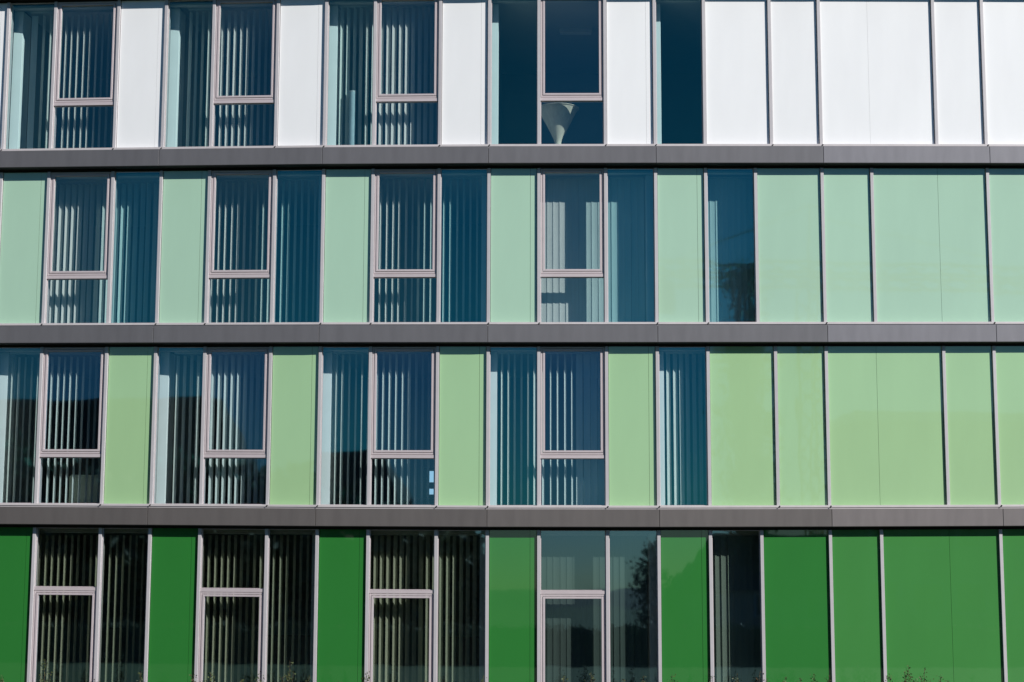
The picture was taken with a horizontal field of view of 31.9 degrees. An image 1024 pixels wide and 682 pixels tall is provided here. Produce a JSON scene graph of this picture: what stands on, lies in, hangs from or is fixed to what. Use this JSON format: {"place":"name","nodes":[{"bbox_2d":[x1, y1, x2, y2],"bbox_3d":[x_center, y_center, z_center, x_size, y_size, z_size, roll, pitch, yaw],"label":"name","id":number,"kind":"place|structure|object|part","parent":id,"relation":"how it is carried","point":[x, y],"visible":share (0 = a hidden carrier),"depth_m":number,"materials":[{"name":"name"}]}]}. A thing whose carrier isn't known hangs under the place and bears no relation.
{"place":"outdoors","nodes":[
{"label":"outdoors","id":0,"kind":"place"},
{"bbox_2d":[38,659,52,681],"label":"shrub","id":1,"kind":"object","parent":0,"point":[44,675],"visible":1,"depth_m":31.86,"materials":[{"name":"green plant"}]},
{"bbox_2d":[279,662,295,681],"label":"shrub","id":2,"kind":"object","parent":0,"point":[287,680],"visible":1,"depth_m":31.49,"materials":[{"name":"green plant"}]},
{"bbox_2d":[902,665,917,681],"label":"shrub","id":3,"kind":"object","parent":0,"point":[909,675],"visible":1,"depth_m":31.51,"materials":[{"name":"green plant"}]},
{"bbox_2d":[916,667,933,681],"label":"shrub","id":4,"kind":"object","parent":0,"point":[921,679],"visible":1,"depth_m":31.45,"materials":[{"name":"green plant"}]},
{"label":"ground","id":5,"kind":"structure","parent":0,"visible":0},
{"bbox_2d":[0,0,1023,681],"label":"office building","id":6,"kind":"structure","parent":5,"relation":"on","point":[862,392],"depth_m":34.77,"materials":[{"name":"green metal"}]},
{"bbox_2d":[6,352,100,502],"bbox_3d":[-8.836,1.736,35.170,2.201,3.070,0.127,-1,-8,5],"label":"vertical blind","id":7,"kind":"object","parent":6,"relation":"hanging from","point":[56,426],"visible":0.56,"depth_m":35.21,"materials":[{"name":"fabric"}]},
{"bbox_2d":[16,347,104,503],"bbox_3d":[-9.019,1.637,34.865,2.206,3.062,0.142,-1,-8,5],"label":"window","id":8,"kind":"structure","parent":6,"relation":"in","point":[44,453],"depth_m":34.80,"materials":[{"name":"metal"}]},
{"bbox_2d":[5,1,117,148],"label":"window","id":9,"kind":"structure","parent":6,"relation":"in","point":[59,102],"depth_m":35.83,"materials":[{"name":"metal"}]},
{"bbox_2d":[31,590,95,681],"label":"door","id":10,"kind":"structure","parent":6,"relation":"in","point":[36,595],"depth_m":34.22,"materials":[{"name":"metal"}]},
{"bbox_2d":[27,10,112,148],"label":"vertical blind","id":11,"kind":"object","parent":6,"relation":"hanging from","point":[32,83],"visible":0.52,"depth_m":36.25,"materials":[{"name":"fabric"}]},
{"bbox_2d":[51,458,91,502],"bbox_3d":[-9.217,3.027,37.475,0.700,1.150,0.488,0,-8,0],"label":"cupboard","id":12,"kind":"object","parent":6,"relation":"on","point":[83,467],"visible":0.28,"depth_m":37.29,"materials":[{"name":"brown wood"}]},
{"bbox_3d":[-9.382,2.989,37.252,0.318,1.060,0.036,0,-8,0],"label":"door","id":13,"kind":"part","parent":12,"relation":"part of","materials":[{"name":"grey fabric"}]},
{"bbox_3d":[-9.052,2.990,37.252,0.318,1.060,0.036,0,-8,0],"label":"door","id":14,"kind":"part","parent":12,"relation":"part of","materials":[{"name":"grey fabric"}]},
{"bbox_2d":[69,475,100,502],"bbox_3d":[-8.361,3.007,35.572,0.720,0.660,0.680,0,-8,0],"label":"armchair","id":15,"kind":"object","parent":6,"relation":"on","point":[82,492],"visible":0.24,"depth_m":35.24,"materials":[{"name":"grey fabric"}]},
{"bbox_2d":[34,527,147,681],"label":"window","id":16,"kind":"structure","parent":6,"relation":"in","point":[71,588],"depth_m":34.32,"materials":[{"name":"metal"}]},
{"bbox_2d":[38,531,146,681],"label":"vertical blind","id":17,"kind":"object","parent":6,"relation":"hanging from","point":[76,604],"visible":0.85,"depth_m":34.68,"materials":[{"name":"beige fabric"}]},
{"bbox_2d":[46,171,159,322],"bbox_3d":[-8.041,-1.833,35.287,2.206,3.056,0.142,-1,-8,5],"label":"window","id":18,"kind":"structure","parent":6,"relation":"in","point":[52,275],"depth_m":35.30,"materials":[{"name":"metal"}]},
{"bbox_2d":[49,179,158,322],"bbox_3d":[-8.146,-1.721,35.737,2.181,3.064,0.117,-1,-8,5],"label":"vertical blind","id":19,"kind":"object","parent":6,"relation":"hanging from","point":[96,261],"visible":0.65,"depth_m":35.75,"materials":[{"name":"fabric"}]},
{"bbox_2d":[100,627,125,681],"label":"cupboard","id":20,"kind":"object","parent":6,"relation":"on","point":[103,656],"visible":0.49,"depth_m":36.39,"materials":[{"name":"wood"}]},
{"bbox_3d":[-8.354,6.494,36.350,0.243,1.260,0.036,0,-8,0],"label":"door","id":21,"kind":"part","parent":20,"relation":"part of","materials":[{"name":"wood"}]},
{"bbox_3d":[-8.099,6.495,36.350,0.243,1.260,0.036,0,-8,0],"label":"door","id":22,"kind":"part","parent":20,"relation":"part of","materials":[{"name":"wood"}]},
{"bbox_2d":[153,347,268,503],"bbox_3d":[-5.787,1.629,34.587,2.204,3.063,0.142,-1,-8,5],"label":"window","id":23,"kind":"structure","parent":6,"relation":"in","point":[208,454],"depth_m":34.53,"materials":[{"name":"metal"}]},
{"bbox_2d":[172,352,264,503],"bbox_3d":[-5.568,1.715,34.892,2.115,3.046,0.123,-1,-8,5],"label":"vertical blind","id":24,"kind":"object","parent":6,"relation":"hanging from","point":[218,438],"visible":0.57,"depth_m":34.91,"materials":[{"name":"fabric"}]},
{"bbox_2d":[164,0,276,146],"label":"window","id":25,"kind":"structure","parent":6,"relation":"in","point":[253,99],"depth_m":35.53,"materials":[{"name":"metal"}]},
{"bbox_2d":[186,7,272,146],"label":"vertical blind","id":26,"kind":"object","parent":6,"relation":"hanging from","point":[228,75],"visible":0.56,"depth_m":35.96,"materials":[{"name":"fabric"}]},
{"bbox_2d":[198,592,263,681],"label":"door","id":27,"kind":"structure","parent":6,"relation":"in","point":[202,594],"depth_m":33.95,"materials":[{"name":"metal"}]},
{"bbox_2d":[203,532,311,681],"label":"vertical blind","id":28,"kind":"object","parent":6,"relation":"hanging from","point":[301,534],"visible":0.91,"depth_m":34.40,"materials":[{"name":"beige fabric"}]},
{"bbox_2d":[200,529,314,681],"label":"window","id":29,"kind":"structure","parent":6,"relation":"in","point":[201,589],"depth_m":34.04,"materials":[{"name":"metal"}]},
{"bbox_2d":[210,178,318,322],"bbox_3d":[-4.921,-1.741,35.462,2.174,3.039,0.126,-1,-8,5],"label":"vertical blind","id":30,"kind":"object","parent":6,"relation":"hanging from","point":[256,258],"visible":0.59,"depth_m":35.48,"materials":[{"name":"fabric"}]},
{"bbox_2d":[208,170,321,322],"bbox_3d":[-4.811,-1.840,35.010,2.204,3.057,0.142,-1,-8,5],"label":"window","id":31,"kind":"structure","parent":6,"relation":"in","point":[213,274],"depth_m":35.01,"materials":[{"name":"metal"}]},
{"bbox_2d":[267,635,310,681],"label":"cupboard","id":32,"kind":"object","parent":6,"relation":"on","point":[289,652],"visible":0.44,"depth_m":35.74,"materials":[{"name":"wood"}]},
{"bbox_3d":[-4.715,6.478,35.722,0.518,1.130,0.036,0,-8,0],"label":"door","id":33,"kind":"part","parent":32,"relation":"part of","materials":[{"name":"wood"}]},
{"bbox_3d":[-4.185,6.479,35.722,0.518,1.130,0.036,0,-8,0],"label":"door","id":34,"kind":"part","parent":32,"relation":"part of","materials":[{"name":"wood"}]},
{"bbox_2d":[349,90,355,144],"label":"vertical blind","id":35,"kind":"object","parent":6,"relation":"on","point":[352,110],"visible":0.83,"depth_m":35.45,"materials":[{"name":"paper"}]},
{"bbox_2d":[320,347,435,504],"bbox_3d":[-2.558,1.624,34.349,2.200,3.055,0.142,0,-8,3],"label":"window","id":36,"kind":"structure","parent":6,"relation":"in","point":[375,454],"depth_m":34.31,"materials":[{"name":"metal"}]},
{"bbox_2d":[326,0,438,144],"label":"window","id":37,"kind":"structure","parent":6,"relation":"in","point":[380,98],"depth_m":35.28,"materials":[{"name":"metal"}]},
{"bbox_2d":[334,352,434,504],"bbox_3d":[-2.387,1.702,34.664,2.187,3.023,0.126,0,-8,3],"label":"vertical blind","id":38,"kind":"object","parent":6,"relation":"hanging from","point":[402,424],"visible":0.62,"depth_m":34.69,"materials":[{"name":"fabric"}]},
{"bbox_2d":[339,5,437,144],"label":"vertical blind","id":39,"kind":"object","parent":6,"relation":"hanging from","point":[388,47],"visible":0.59,"depth_m":35.73,"materials":[{"name":"fabric"}]},
{"bbox_2d":[368,593,433,681],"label":"door","id":40,"kind":"structure","parent":6,"relation":"in","point":[431,596],"depth_m":33.73,"materials":[{"name":"metal"}]},
{"bbox_2d":[400,499,432,504],"bbox_3d":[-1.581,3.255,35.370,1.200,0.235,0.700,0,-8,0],"label":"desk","id":41,"kind":"object","parent":6,"relation":"on","point":[417,501],"visible":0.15,"depth_m":35.30,"materials":[{"name":"wood"}]},
{"bbox_2d":[423,468,433,498],"bbox_3d":[-1.600,2.825,35.403,0.300,0.624,0.200,0,-8,0],"label":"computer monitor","id":42,"kind":"object","parent":41,"relation":"on","point":[431,483],"visible":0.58,"depth_m":35.36,"materials":[{"name":"plastic"}]},
{"bbox_2d":[370,533,478,681],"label":"vertical blind","id":43,"kind":"object","parent":6,"relation":"hanging from","point":[407,616],"visible":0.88,"depth_m":34.18,"materials":[{"name":"beige fabric"}]},
{"bbox_2d":[374,177,480,321],"bbox_3d":[-1.705,-1.752,35.255,2.164,3.018,0.125,0,-8,3],"label":"vertical blind","id":44,"kind":"object","parent":6,"relation":"hanging from","point":[418,243],"visible":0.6,"depth_m":35.28,"materials":[{"name":"fabric"}]},
{"bbox_2d":[369,530,485,681],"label":"window","id":45,"kind":"structure","parent":6,"relation":"in","point":[402,591],"depth_m":33.82,"materials":[{"name":"metal"}]},
{"bbox_2d":[373,169,486,321],"bbox_3d":[-1.581,-1.843,34.806,2.200,3.050,0.142,0,-8,3],"label":"window","id":46,"kind":"structure","parent":6,"relation":"in","point":[378,273],"depth_m":34.77,"materials":[{"name":"metal"}]},
{"bbox_2d":[489,347,604,505],"bbox_3d":[0.674,1.624,34.231,2.201,3.047,0.142,0,-8,1],"label":"window","id":47,"kind":"structure","parent":6,"relation":"in","point":[545,454],"depth_m":34.17,"materials":[{"name":"metal"}]},
{"bbox_2d":[491,0,603,143],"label":"window","id":48,"kind":"structure","parent":6,"relation":"in","point":[545,97],"depth_m":35.16,"materials":[{"name":"metal"}]},
{"bbox_2d":[499,352,604,504],"bbox_3d":[0.834,1.699,34.553,2.190,3.013,0.122,0,-8,1],"label":"vertical blind","id":49,"kind":"object","parent":6,"relation":"hanging from","point":[594,494],"visible":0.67,"depth_m":34.56,"materials":[{"name":"fabric"}]},
{"bbox_2d":[541,103,578,143],"bbox_3d":[0.916,-4.157,35.659,0.834,0.979,0.834,0,-8,0],"label":"cone lamp","id":50,"kind":"object","parent":6,"relation":"in","point":[557,118],"visible":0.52,"depth_m":35.48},
{"bbox_2d":[541,594,605,681],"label":"door","id":51,"kind":"structure","parent":6,"relation":"in","point":[603,606],"depth_m":33.62,"materials":[{"name":"metal"}]},
{"bbox_2d":[540,176,644,321],"bbox_3d":[1.512,-1.753,35.171,2.173,3.012,0.064,0,-8,1],"label":"vertical blind","id":52,"kind":"object","parent":6,"relation":"hanging from","point":[572,240],"visible":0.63,"depth_m":35.18,"materials":[{"name":"fabric"}]},
{"bbox_2d":[540,533,647,681],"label":"vertical blind","id":53,"kind":"object","parent":6,"relation":"hanging from","point":[572,561],"visible":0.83,"depth_m":34.10,"materials":[{"name":"grey fabric"}]},
{"bbox_2d":[540,169,654,321],"bbox_3d":[1.653,-1.847,34.727,2.202,3.047,0.142,0,-8,1],"label":"window","id":54,"kind":"structure","parent":6,"relation":"in","point":[545,273],"depth_m":34.71,"materials":[{"name":"metal"}]},
{"bbox_2d":[540,530,657,681],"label":"window","id":55,"kind":"structure","parent":6,"relation":"in","point":[541,591],"depth_m":33.74,"materials":[{"name":"metal"}]},
{"bbox_2d":[656,0,702,143],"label":"window","id":56,"kind":"structure","parent":6,"relation":"in","point":[700,0],"depth_m":35.19,"materials":[{"name":"metal"}]},
{"bbox_2d":[659,347,707,505],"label":"window","id":57,"kind":"structure","parent":6,"relation":"in","point":[659,347],"depth_m":34.22,"materials":[{"name":"metal"}]},
{"bbox_2d":[665,352,706,504],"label":"vertical blind","id":58,"kind":"object","parent":6,"relation":"hanging from","point":[682,476],"visible":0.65,"depth_m":34.55,"materials":[{"name":"fabric"}]},
{"bbox_2d":[708,176,753,321],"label":"vertical blind","id":59,"kind":"object","parent":6,"relation":"hanging from","point":[731,279],"visible":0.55,"depth_m":35.18,"materials":[{"name":"glass"}]},
{"bbox_2d":[707,169,755,321],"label":"window","id":60,"kind":"structure","parent":6,"relation":"in","point":[707,169],"depth_m":34.77,"materials":[{"name":"metal"}]},
{"bbox_2d":[712,533,760,681],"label":"vertical blind","id":61,"kind":"object","parent":6,"relation":"hanging from","point":[729,587],"visible":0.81,"depth_m":34.10,"materials":[{"name":"grey fabric"}]},
{"bbox_2d":[712,530,761,681],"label":"window","id":62,"kind":"structure","parent":6,"relation":"in","point":[712,530],"depth_m":33.80,"materials":[{"name":"metal"}]}
]}

